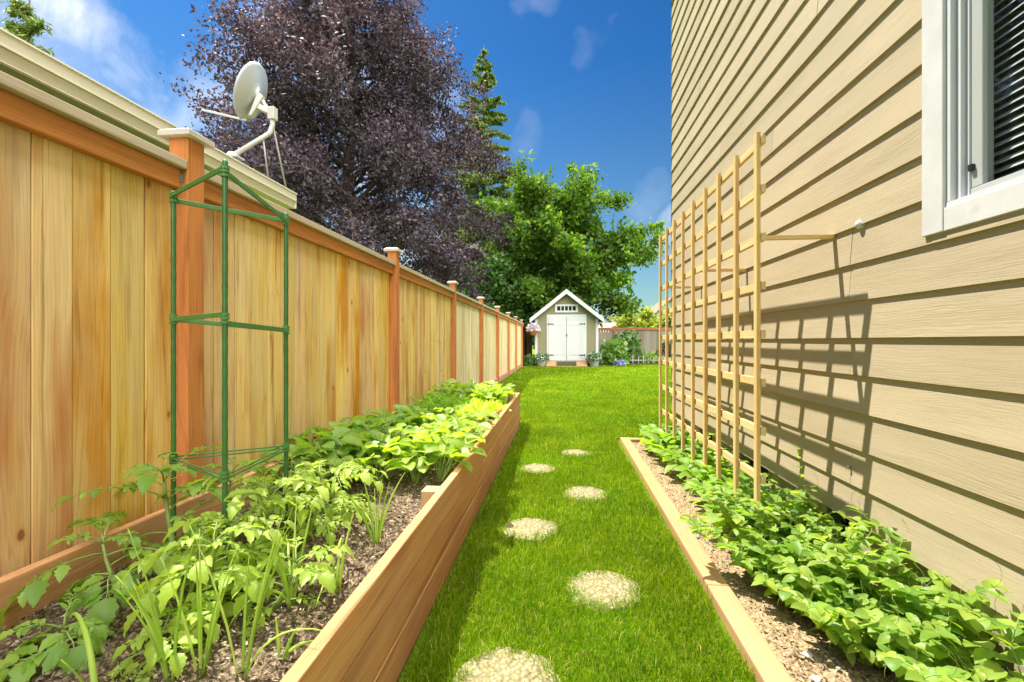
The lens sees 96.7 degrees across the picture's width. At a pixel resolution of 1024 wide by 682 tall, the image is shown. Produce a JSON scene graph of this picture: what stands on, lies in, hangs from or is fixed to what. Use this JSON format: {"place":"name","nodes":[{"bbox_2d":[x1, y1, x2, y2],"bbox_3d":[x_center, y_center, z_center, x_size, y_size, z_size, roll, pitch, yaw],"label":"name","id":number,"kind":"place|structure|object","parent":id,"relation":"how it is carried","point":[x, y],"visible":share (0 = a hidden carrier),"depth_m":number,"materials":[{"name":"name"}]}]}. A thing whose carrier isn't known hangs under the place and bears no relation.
{"place":"outdoors","nodes":[
{"label":"outdoors","id":0,"kind":"place"},
{"bbox_2d":[0,27,296,208],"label":"neighbour house","id":1,"kind":"structure","parent":0,"point":[27,63],"depth_m":2.62,"materials":[{"name":"paint"}]},
{"bbox_2d":[201,61,286,187],"bbox_3d":[-2.393,-2.016,4.146,0.707,0.981,0.488,0,0,-36],"label":"satellite dish","id":2,"kind":"object","parent":1,"relation":"attached to","point":[250,90],"visible":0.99,"depth_m":4.09,"materials":[{"name":"paint"}]},
{"bbox_2d":[0,0,670,322],"label":"sky","id":3,"kind":"structure","parent":0,"point":[581,81],"materials":[{"name":"blue"}]},
{"bbox_2d":[397,345,758,681],"bbox_3d":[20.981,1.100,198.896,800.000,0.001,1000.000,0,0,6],"label":"lawn","id":4,"kind":"structure","parent":0,"point":[415,649],"depth_m":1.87,"materials":[{"name":"green plant"}]},
{"bbox_2d":[0,0,56,55],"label":"broadleaf tree","id":5,"kind":"object","parent":4,"relation":"on","point":[30,28],"visible":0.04,"depth_m":8.92,"materials":[{"name":"green plant"}]},
{"bbox_2d":[0,392,519,681],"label":"raised bed","id":6,"kind":"object","parent":4,"relation":"on","point":[371,630],"visible":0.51,"depth_m":1.52,"materials":[{"name":"brown wood"}]},
{"bbox_2d":[0,401,509,681],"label":"soil","id":7,"kind":"structure","parent":6,"relation":"in","point":[299,636],"depth_m":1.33,"materials":[{"name":"brown soil"}]},
{"bbox_2d":[0,586,119,681],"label":"tomato plant","id":8,"kind":"object","parent":7,"relation":"on","point":[56,652],"visible":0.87,"depth_m":1.10,"materials":[{"name":"green plant"}]},
{"bbox_2d":[61,612,97,681],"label":"onion plant","id":9,"kind":"object","parent":7,"relation":"on","point":[93,676],"visible":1,"depth_m":1.00,"materials":[{"name":"green plant"}]},
{"bbox_2d":[0,510,188,630],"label":"tomato plant","id":10,"kind":"object","parent":7,"relation":"on","point":[105,610],"visible":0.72,"depth_m":1.31,"materials":[{"name":"green plant"}]},
{"bbox_2d":[115,530,192,681],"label":"onion plant","id":11,"kind":"object","parent":7,"relation":"on","point":[154,633],"visible":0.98,"depth_m":1.03,"materials":[{"name":"green plant"}]},
{"bbox_2d":[51,445,257,600],"bbox_3d":[-1.231,0.652,1.616,0.487,0.486,0.535,0,0,-10],"label":"tomato plant","id":12,"kind":"object","parent":7,"relation":"on","point":[144,482],"visible":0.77,"depth_m":1.57,"materials":[{"name":"green plant"}]},
{"bbox_2d":[105,603,215,681],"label":"tomato plant","id":13,"kind":"object","parent":7,"relation":"on","point":[177,662],"visible":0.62,"depth_m":1.07,"materials":[{"name":"green plant"}]},
{"bbox_2d":[123,525,267,667],"bbox_3d":[-0.867,0.682,1.284,0.348,0.256,0.372,0,0,-39],"label":"tomato plant","id":14,"kind":"object","parent":7,"relation":"on","point":[149,652],"visible":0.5,"depth_m":1.20,"materials":[{"name":"green plant"}]},
{"bbox_2d":[161,528,239,678],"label":"onion plant","id":15,"kind":"object","parent":7,"relation":"on","point":[210,635],"visible":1,"depth_m":1.07,"materials":[{"name":"green plant"}]},
{"bbox_2d":[120,515,282,655],"bbox_3d":[-0.868,0.671,1.298,0.451,0.302,0.400,0,0,6],"label":"tomato plant","id":16,"kind":"object","parent":7,"relation":"on","point":[165,595],"visible":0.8,"depth_m":1.24,"materials":[{"name":"green plant"}]},
{"bbox_2d":[153,456,289,549],"bbox_3d":[-1.140,0.660,1.790,0.450,0.381,0.466,0,0,-45],"label":"tomato plant","id":17,"kind":"object","parent":7,"relation":"on","point":[257,471],"visible":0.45,"depth_m":1.77,"materials":[{"name":"green plant"}]},
{"bbox_2d":[162,498,295,594],"bbox_3d":[-0.889,0.675,1.466,0.413,0.313,0.348,0,0,6],"label":"tomato plant","id":18,"kind":"object","parent":7,"relation":"on","point":[191,522],"visible":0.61,"depth_m":1.42,"materials":[{"name":"green plant"}]},
{"bbox_2d":[169,159,289,564],"bbox_3d":[-1.103,0.186,1.730,0.343,1.588,0.397,0,0,6],"label":"tomato cage","id":19,"kind":"object","parent":7,"relation":"on","point":[223,169],"visible":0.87,"depth_m":1.69,"materials":[{"name":"green plastic"}]},
{"bbox_2d":[189,510,321,681],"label":"onion plant","id":20,"kind":"object","parent":7,"relation":"on","point":[260,602],"visible":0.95,"depth_m":1.07,"materials":[{"name":"green plant"}]},
{"bbox_2d":[183,467,329,595],"bbox_3d":[-0.918,0.680,1.636,0.464,0.413,0.571,0,0,-25],"label":"tomato plant","id":21,"kind":"object","parent":7,"relation":"on","point":[234,507],"visible":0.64,"depth_m":1.59,"materials":[{"name":"green plant"}]},
{"bbox_2d":[229,498,314,625],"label":"onion plant","id":22,"kind":"object","parent":7,"relation":"on","point":[289,595],"visible":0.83,"depth_m":1.37,"materials":[{"name":"green plant"}]},
{"bbox_2d":[248,445,308,489],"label":"bean plant","id":23,"kind":"object","parent":7,"relation":"on","point":[303,450],"visible":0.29,"depth_m":2.40,"materials":[{"name":"green plant"}]},
{"bbox_2d":[221,535,354,637],"bbox_3d":[-0.658,0.735,1.343,0.358,0.255,0.270,0,0,6],"label":"tomato plant","id":24,"kind":"object","parent":7,"relation":"on","point":[326,577],"visible":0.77,"depth_m":1.31,"materials":[{"name":"green plant"}]},
{"bbox_2d":[276,618,312,660],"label":"onion plant","id":25,"kind":"object","parent":7,"relation":"on","point":[288,650],"visible":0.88,"depth_m":1.13,"materials":[{"name":"green plant"}]},
{"bbox_2d":[240,449,353,530],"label":"tomato plant","id":26,"kind":"object","parent":7,"relation":"on","point":[290,488],"visible":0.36,"depth_m":1.94,"materials":[{"name":"green plant"}]},
{"bbox_2d":[261,427,349,469],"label":"bean plant","id":27,"kind":"object","parent":7,"relation":"on","point":[338,432],"visible":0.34,"depth_m":2.62,"materials":[{"name":"green plant"}]},
{"bbox_2d":[241,460,377,553],"bbox_3d":[-0.757,0.665,1.833,0.480,0.380,0.435,0,0,6],"label":"tomato plant","id":28,"kind":"object","parent":7,"relation":"on","point":[365,477],"visible":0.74,"depth_m":1.77,"materials":[{"name":"green plant"}]},
{"bbox_2d":[288,425,342,471],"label":"bean plant","id":29,"kind":"object","parent":7,"relation":"on","point":[296,438],"visible":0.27,"depth_m":2.68,"materials":[{"name":"green plant"}]},
{"bbox_2d":[278,445,353,480],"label":"bean plant","id":30,"kind":"object","parent":7,"relation":"on","point":[298,460],"visible":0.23,"depth_m":2.40,"materials":[{"name":"green plant"}]},
{"bbox_2d":[294,441,363,482],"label":"bean plant","id":31,"kind":"object","parent":7,"relation":"on","point":[315,449],"visible":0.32,"depth_m":2.50,"materials":[{"name":"green plant"}]},
{"bbox_2d":[274,458,387,528],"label":"tomato plant","id":32,"kind":"object","parent":7,"relation":"on","point":[347,515],"visible":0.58,"depth_m":1.99,"materials":[{"name":"green plant"}]},
{"bbox_2d":[303,421,362,445],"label":"bean plant","id":33,"kind":"object","parent":7,"relation":"on","point":[332,423],"visible":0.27,"depth_m":2.82,"materials":[{"name":"green plant"}]},
{"bbox_2d":[316,495,353,605],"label":"onion plant","id":34,"kind":"object","parent":7,"relation":"on","point":[338,583],"visible":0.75,"depth_m":1.44,"materials":[{"name":"green plant"}]},
{"bbox_2d":[313,430,373,458],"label":"bean plant","id":35,"kind":"object","parent":7,"relation":"on","point":[338,441],"visible":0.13,"depth_m":2.62,"materials":[{"name":"green plant"}]},
{"bbox_2d":[312,441,379,489],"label":"bean plant","id":36,"kind":"object","parent":7,"relation":"on","point":[341,452],"visible":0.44,"depth_m":2.44,"materials":[{"name":"green plant"}]},
{"bbox_2d":[336,451,410,489],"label":"bean plant","id":37,"kind":"object","parent":7,"relation":"on","point":[382,462],"visible":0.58,"depth_m":2.40,"materials":[{"name":"green plant"}]},
{"bbox_2d":[345,471,404,544],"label":"onion plant","id":38,"kind":"object","parent":7,"relation":"on","point":[375,537],"visible":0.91,"depth_m":1.76,"materials":[{"name":"green plant"}]},
{"bbox_2d":[341,427,416,481],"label":"bean plant","id":39,"kind":"object","parent":7,"relation":"on","point":[375,434],"visible":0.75,"depth_m":2.56,"materials":[{"name":"green plant"}]},
{"bbox_2d":[347,415,410,429],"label":"bean plant","id":40,"kind":"object","parent":7,"relation":"on","point":[375,424],"visible":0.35,"depth_m":3.13,"materials":[{"name":"green plant"}]},
{"bbox_2d":[371,430,440,473],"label":"bean plant","id":41,"kind":"object","parent":7,"relation":"on","point":[390,441],"visible":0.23,"depth_m":2.70,"materials":[{"name":"green plant"}]},
{"bbox_2d":[384,441,443,483],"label":"bean plant","id":42,"kind":"object","parent":7,"relation":"on","point":[410,466],"visible":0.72,"depth_m":2.47,"materials":[{"name":"green plant"}]},
{"bbox_2d":[381,433,459,476],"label":"bean plant","id":43,"kind":"object","parent":7,"relation":"on","point":[419,461],"visible":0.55,"depth_m":2.54,"materials":[{"name":"green plant"}]},
{"bbox_2d":[413,432,474,477],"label":"bean plant","id":44,"kind":"object","parent":7,"relation":"on","point":[459,445],"visible":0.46,"depth_m":2.60,"materials":[{"name":"green plant"}]},
{"bbox_2d":[412,431,486,483],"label":"bean plant","id":45,"kind":"object","parent":7,"relation":"on","point":[429,447],"visible":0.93,"depth_m":2.53,"materials":[{"name":"green plant"}]},
{"bbox_2d":[436,417,489,462],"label":"bean plant","id":46,"kind":"object","parent":7,"relation":"on","point":[445,430],"visible":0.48,"depth_m":2.95,"materials":[{"name":"green plant"}]},
{"bbox_2d":[434,411,491,437],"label":"bean plant","id":47,"kind":"object","parent":7,"relation":"on","point":[438,417],"visible":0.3,"depth_m":3.24,"materials":[{"name":"green plant"}]},
{"bbox_2d":[475,385,513,403],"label":"bean plant","id":48,"kind":"object","parent":7,"relation":"on","point":[503,398],"visible":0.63,"depth_m":5.07,"materials":[{"name":"green plant"}]},
{"bbox_2d":[0,71,523,576],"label":"cedar fence","id":49,"kind":"object","parent":4,"relation":"on","point":[84,301],"visible":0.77,"depth_m":1.82,"materials":[{"name":"brown wood"}]},
{"bbox_2d":[159,0,519,305],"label":"copper beech","id":50,"kind":"object","parent":4,"relation":"on","point":[384,127],"visible":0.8,"depth_m":19.69,"materials":[{"name":"purple plant"}]},
{"bbox_2d":[426,244,486,289],"bbox_3d":[-2.858,-2.635,33.434,5.500,7.470,6.900,0,0,6],"label":"tree","id":51,"kind":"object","parent":4,"relation":"on","point":[445,279],"depth_m":30.60,"materials":[{"name":"purple plant"}]},
{"bbox_2d":[414,49,540,348],"bbox_3d":[-2.169,-10.412,36.037,12.248,26.576,11.819,0,0,-20],"label":"conifer","id":52,"kind":"object","parent":4,"relation":"on","point":[492,118],"visible":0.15,"depth_m":35.97,"materials":[{"name":"green plant"}]},
{"bbox_2d":[448,248,536,338],"bbox_3d":[-0.627,-1.921,25.496,5.160,6.471,5.275,0,0,-35],"label":"understory tree","id":53,"kind":"object","parent":4,"relation":"on","point":[501,292],"visible":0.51,"depth_m":24.25,"materials":[{"name":"green plant"}]},
{"bbox_2d":[454,647,559,681],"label":"stepping stone","id":54,"kind":"object","parent":4,"relation":"on","point":[499,667],"visible":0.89,"depth_m":1.50,"materials":[{"name":"concrete"}]},
{"bbox_2d":[523,325,531,360],"bbox_3d":[0.850,0.170,23.046,0.124,1.860,6.576,0,0,6],"label":"dark fence","id":55,"kind":"object","parent":4,"relation":"on","point":[527,343],"visible":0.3,"depth_m":21.85,"materials":[{"name":"brown wood"}]},
{"bbox_2d":[503,518,557,542],"bbox_3d":[0.112,1.097,2.640,0.334,0.046,0.340,0,-1,-7],"label":"stepping stone","id":56,"kind":"object","parent":4,"relation":"on","point":[530,526],"visible":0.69,"depth_m":2.63,"materials":[{"name":"stone"}]},
{"bbox_2d":[520,463,555,474],"bbox_3d":[0.223,1.097,3.891,0.309,0.046,0.307,1,-1,-37],"label":"stepping stone","id":57,"kind":"object","parent":4,"relation":"on","point":[542,467],"visible":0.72,"depth_m":3.87,"materials":[{"name":"stone"}]},
{"bbox_2d":[530,289,603,366],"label":"garden shed","id":58,"kind":"structure","parent":4,"relation":"on","point":[568,322],"depth_m":19.81,"materials":[{"name":"paint"}]},
{"bbox_2d":[548,317,565,360],"bbox_3d":[1.972,-0.087,19.874,0.792,1.905,0.054,0,0,6],"label":"door","id":59,"kind":"structure","parent":58,"relation":"in","point":[557,325],"depth_m":19.87,"materials":[{"name":"white paint"}]},
{"bbox_2d":[555,304,577,312],"bbox_3d":[2.374,-1.423,19.840,1.000,0.355,0.039,0,0,6],"label":"window","id":60,"kind":"structure","parent":58,"relation":"in","point":[559,308],"depth_m":19.84,"materials":[{"name":"white paint"}]},
{"bbox_2d":[567,317,584,360],"bbox_3d":[2.775,-0.087,19.789,0.792,1.905,0.054,0,0,6],"label":"door","id":61,"kind":"structure","parent":58,"relation":"in","point":[575,325],"depth_m":19.78,"materials":[{"name":"white paint"}]},
{"bbox_2d":[473,149,669,336],"bbox_3d":[3.473,-4.303,26.289,10.416,11.258,10.322,0,0,-26],"label":"maple tree","id":62,"kind":"object","parent":4,"relation":"on","point":[553,250],"visible":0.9,"depth_m":23.87,"materials":[{"name":"green plant"}]},
{"bbox_2d":[564,486,607,502],"bbox_3d":[0.518,1.097,3.251,0.313,0.046,0.318,-1,0,-25],"label":"stepping stone","id":63,"kind":"object","parent":4,"relation":"on","point":[589,491],"visible":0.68,"depth_m":3.24,"materials":[{"name":"stone"}]},
{"bbox_2d":[566,570,640,612],"bbox_3d":[0.398,1.097,1.999,0.326,0.046,0.316,-1,1,-30],"label":"stepping stone","id":64,"kind":"object","parent":4,"relation":"on","point":[599,584],"visible":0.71,"depth_m":1.99,"materials":[{"name":"stone"}]},
{"bbox_2d":[599,337,630,364],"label":"broadleaf shrub","id":65,"kind":"object","parent":4,"relation":"on","point":[611,351],"visible":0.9,"depth_m":20.42,"materials":[{"name":"green plant"}]},
{"bbox_2d":[607,303,656,340],"bbox_3d":[9.807,-1.037,37.147,4.289,4.699,4.320,0,0,-40],"label":"weeping tree","id":66,"kind":"object","parent":4,"relation":"on","point":[641,318],"visible":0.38,"depth_m":36.21,"materials":[{"name":"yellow plant"}]},
{"bbox_2d":[598,325,670,360],"bbox_3d":[10.392,0.140,24.453,14.988,1.920,0.134,0,0,-4],"label":"weathered fence","id":67,"kind":"object","parent":4,"relation":"on","point":[649,337],"visible":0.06,"depth_m":24.20,"materials":[{"name":"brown wood"}]},
{"bbox_2d":[645,302,670,348],"bbox_3d":[12.425,-0.834,34.828,4.319,4.297,4.452,0,0,-30],"label":"bushy tree","id":68,"kind":"object","parent":4,"relation":"on","point":[653,322],"visible":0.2,"depth_m":34.66,"materials":[{"name":"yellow plant"}]},
{"bbox_2d":[620,437,793,681],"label":"garden edging","id":69,"kind":"object","parent":4,"relation":"on","point":[755,649],"visible":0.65,"depth_m":1.93,"materials":[{"name":"brown wood"}]},
{"bbox_2d":[671,0,1023,677],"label":"sided house","id":70,"kind":"structure","parent":4,"relation":"on","point":[892,311],"depth_m":2.04,"materials":[{"name":"paint"}]},
{"bbox_2d":[922,0,1023,236],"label":"window","id":71,"kind":"structure","parent":70,"relation":"in","point":[973,50],"depth_m":1.64,"materials":[{"name":"white paint"}]},
{"bbox_2d":[598,362,662,364],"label":"flower bed soil","id":72,"kind":"structure","parent":0,"point":[641,363],"depth_m":21.24,"materials":[{"name":"brown soil"}]},
{"bbox_2d":[611,329,644,362],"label":"broadleaf shrub","id":73,"kind":"object","parent":72,"relation":"on","point":[632,342],"visible":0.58,"depth_m":22.09,"materials":[{"name":"green plant"}]},
{"bbox_2d":[632,442,992,681],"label":"soil","id":74,"kind":"structure","parent":0,"point":[802,647],"depth_m":1.77,"materials":[{"name":"brown soil"}]},
{"bbox_2d":[639,429,679,444],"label":"runner bean","id":75,"kind":"object","parent":74,"relation":"on","point":[664,434],"visible":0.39,"depth_m":4.48,"materials":[{"name":"green plant"}]},
{"bbox_2d":[644,433,686,462],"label":"runner bean","id":76,"kind":"object","parent":74,"relation":"on","point":[657,441],"visible":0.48,"depth_m":4.12,"materials":[{"name":"green plant"}]},
{"bbox_2d":[648,444,702,472],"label":"runner bean","id":77,"kind":"object","parent":74,"relation":"on","point":[666,457],"visible":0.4,"depth_m":3.77,"materials":[{"name":"green plant"}]},
{"bbox_2d":[662,447,712,478],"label":"runner bean","id":78,"kind":"object","parent":74,"relation":"on","point":[674,453],"visible":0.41,"depth_m":3.63,"materials":[{"name":"green plant"}]},
{"bbox_2d":[674,457,702,478],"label":"runner bean","id":79,"kind":"object","parent":74,"relation":"on","point":[685,463],"visible":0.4,"depth_m":3.48,"materials":[{"name":"green plant"}]},
{"bbox_2d":[683,469,727,501],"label":"runner bean","id":80,"kind":"object","parent":74,"relation":"on","point":[703,473],"visible":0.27,"depth_m":3.10,"materials":[{"name":"green plant"}]},
{"bbox_2d":[688,460,744,478],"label":"runner bean","id":81,"kind":"object","parent":74,"relation":"on","point":[710,468],"visible":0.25,"depth_m":3.21,"materials":[{"name":"green plant"}]},
{"bbox_2d":[692,484,741,517],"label":"runner bean","id":82,"kind":"object","parent":74,"relation":"on","point":[706,497],"visible":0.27,"depth_m":2.80,"materials":[{"name":"green plant"}]},
{"bbox_2d":[700,500,752,532],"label":"runner bean","id":83,"kind":"object","parent":74,"relation":"on","point":[709,519],"visible":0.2,"depth_m":2.51,"materials":[{"name":"green plant"}]},
{"bbox_2d":[709,473,762,501],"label":"runner bean","id":84,"kind":"object","parent":74,"relation":"on","point":[722,480],"visible":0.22,"depth_m":2.96,"materials":[{"name":"green plant"}]},
{"bbox_2d":[699,474,782,551],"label":"bean","id":85,"kind":"object","parent":74,"relation":"on","point":[726,513],"visible":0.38,"depth_m":2.34,"materials":[{"name":"green plant"}]},
{"bbox_2d":[659,132,834,504],"bbox_3d":[1.594,-0.009,3.525,0.397,2.177,2.375,0,0,6],"label":"wooden trellis","id":86,"kind":"object","parent":74,"relation":"on","point":[757,381],"visible":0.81,"depth_m":2.95,"materials":[{"name":"brown wood"}]},
{"bbox_2d":[677,497,861,574],"bbox_3d":[1.122,0.917,2.039,0.716,0.368,0.518,2,-3,24],"label":"bean","id":87,"kind":"object","parent":74,"relation":"on","point":[742,558],"visible":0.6,"depth_m":2.03,"materials":[{"name":"green plant"}]},
{"bbox_2d":[741,477,802,521],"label":"runner bean","id":88,"kind":"object","parent":74,"relation":"on","point":[783,492],"visible":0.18,"depth_m":2.79,"materials":[{"name":"green plant"}]},
{"bbox_2d":[742,488,808,510],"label":"runner bean","id":89,"kind":"object","parent":74,"relation":"on","point":[779,499],"visible":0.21,"depth_m":2.67,"materials":[{"name":"green plant"}]},
{"bbox_2d":[761,474,828,528],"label":"bean","id":90,"kind":"object","parent":74,"relation":"on","point":[801,510],"visible":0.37,"depth_m":2.40,"materials":[{"name":"green plant"}]},
{"bbox_2d":[745,515,851,617],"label":"bean","id":91,"kind":"object","parent":74,"relation":"on","point":[762,577],"visible":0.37,"depth_m":1.90,"materials":[{"name":"green plant"}]},
{"bbox_2d":[763,495,851,548],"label":"bean","id":92,"kind":"object","parent":74,"relation":"on","point":[839,525],"visible":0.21,"depth_m":2.21,"materials":[{"name":"green plant"}]},
{"bbox_2d":[775,513,840,551],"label":"bean","id":93,"kind":"object","parent":74,"relation":"on","point":[813,527],"visible":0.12,"depth_m":2.16,"materials":[{"name":"green plant"}]},
{"bbox_2d":[739,482,899,569],"bbox_3d":[1.300,0.894,2.128,0.450,0.418,0.720,0,0,-12],"label":"bean","id":94,"kind":"object","parent":74,"relation":"on","point":[758,507],"visible":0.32,"depth_m":2.20,"materials":[{"name":"green plant"}]},
{"bbox_2d":[767,527,894,622],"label":"bean","id":95,"kind":"object","parent":74,"relation":"on","point":[815,611],"visible":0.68,"depth_m":1.72,"materials":[{"name":"green plant"}]},
{"bbox_2d":[770,500,898,599],"bbox_3d":[1.317,0.881,1.850,0.464,0.438,0.410,5,-5,-45],"label":"bean","id":96,"kind":"object","parent":74,"relation":"on","point":[862,567],"visible":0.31,"depth_m":1.81,"materials":[{"name":"green plant"}]},
{"bbox_2d":[806,491,932,598],"bbox_3d":[1.467,0.891,1.864,0.424,0.423,0.527,0,0,7],"label":"bean","id":97,"kind":"object","parent":74,"relation":"on","point":[901,556],"visible":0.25,"depth_m":1.92,"materials":[{"name":"green plant"}]},
{"bbox_2d":[802,573,954,668],"bbox_3d":[1.241,0.962,1.538,0.469,0.280,0.392,2,1,7],"label":"bean","id":98,"kind":"object","parent":74,"relation":"on","point":[847,637],"visible":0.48,"depth_m":1.52,"materials":[{"name":"green plant"}]},
{"bbox_2d":[821,534,970,654],"bbox_3d":[1.372,0.916,1.670,0.416,0.371,0.368,-3,-5,9],"label":"bean","id":99,"kind":"object","parent":74,"relation":"on","point":[901,606],"visible":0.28,"depth_m":1.71,"materials":[{"name":"green plant"}]},
{"bbox_2d":[841,551,989,640],"bbox_3d":[1.424,0.958,1.704,0.302,0.284,0.489,0,0,-1],"label":"bean","id":100,"kind":"object","parent":74,"relation":"on","point":[967,635],"visible":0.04,"depth_m":1.71,"materials":[{"name":"green plant"}]},
{"bbox_2d":[835,541,1008,662],"bbox_3d":[1.418,0.892,1.618,0.377,0.421,0.468,0,0,-44],"label":"bean","id":101,"kind":"object","parent":74,"relation":"on","point":[977,598],"visible":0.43,"depth_m":1.51,"materials":[{"name":"green plant"}]},
{"bbox_2d":[842,573,1007,681],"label":"bean","id":102,"kind":"object","parent":74,"relation":"on","point":[908,670],"visible":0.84,"depth_m":1.41,"materials":[{"name":"green plant"}]},
{"bbox_2d":[852,577,1006,681],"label":"bean","id":103,"kind":"object","parent":74,"relation":"on","point":[938,624],"visible":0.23,"depth_m":1.45,"materials":[{"name":"green plant"}]},
{"bbox_2d":[882,647,986,681],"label":"bean","id":104,"kind":"object","parent":74,"relation":"on","point":[976,673],"visible":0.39,"depth_m":1.36,"materials":[{"name":"green plant"}]},
{"bbox_2d":[941,579,1023,681],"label":"bean","id":105,"kind":"object","parent":74,"relation":"on","point":[993,670],"visible":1,"depth_m":1.22,"materials":[{"name":"green plant"}]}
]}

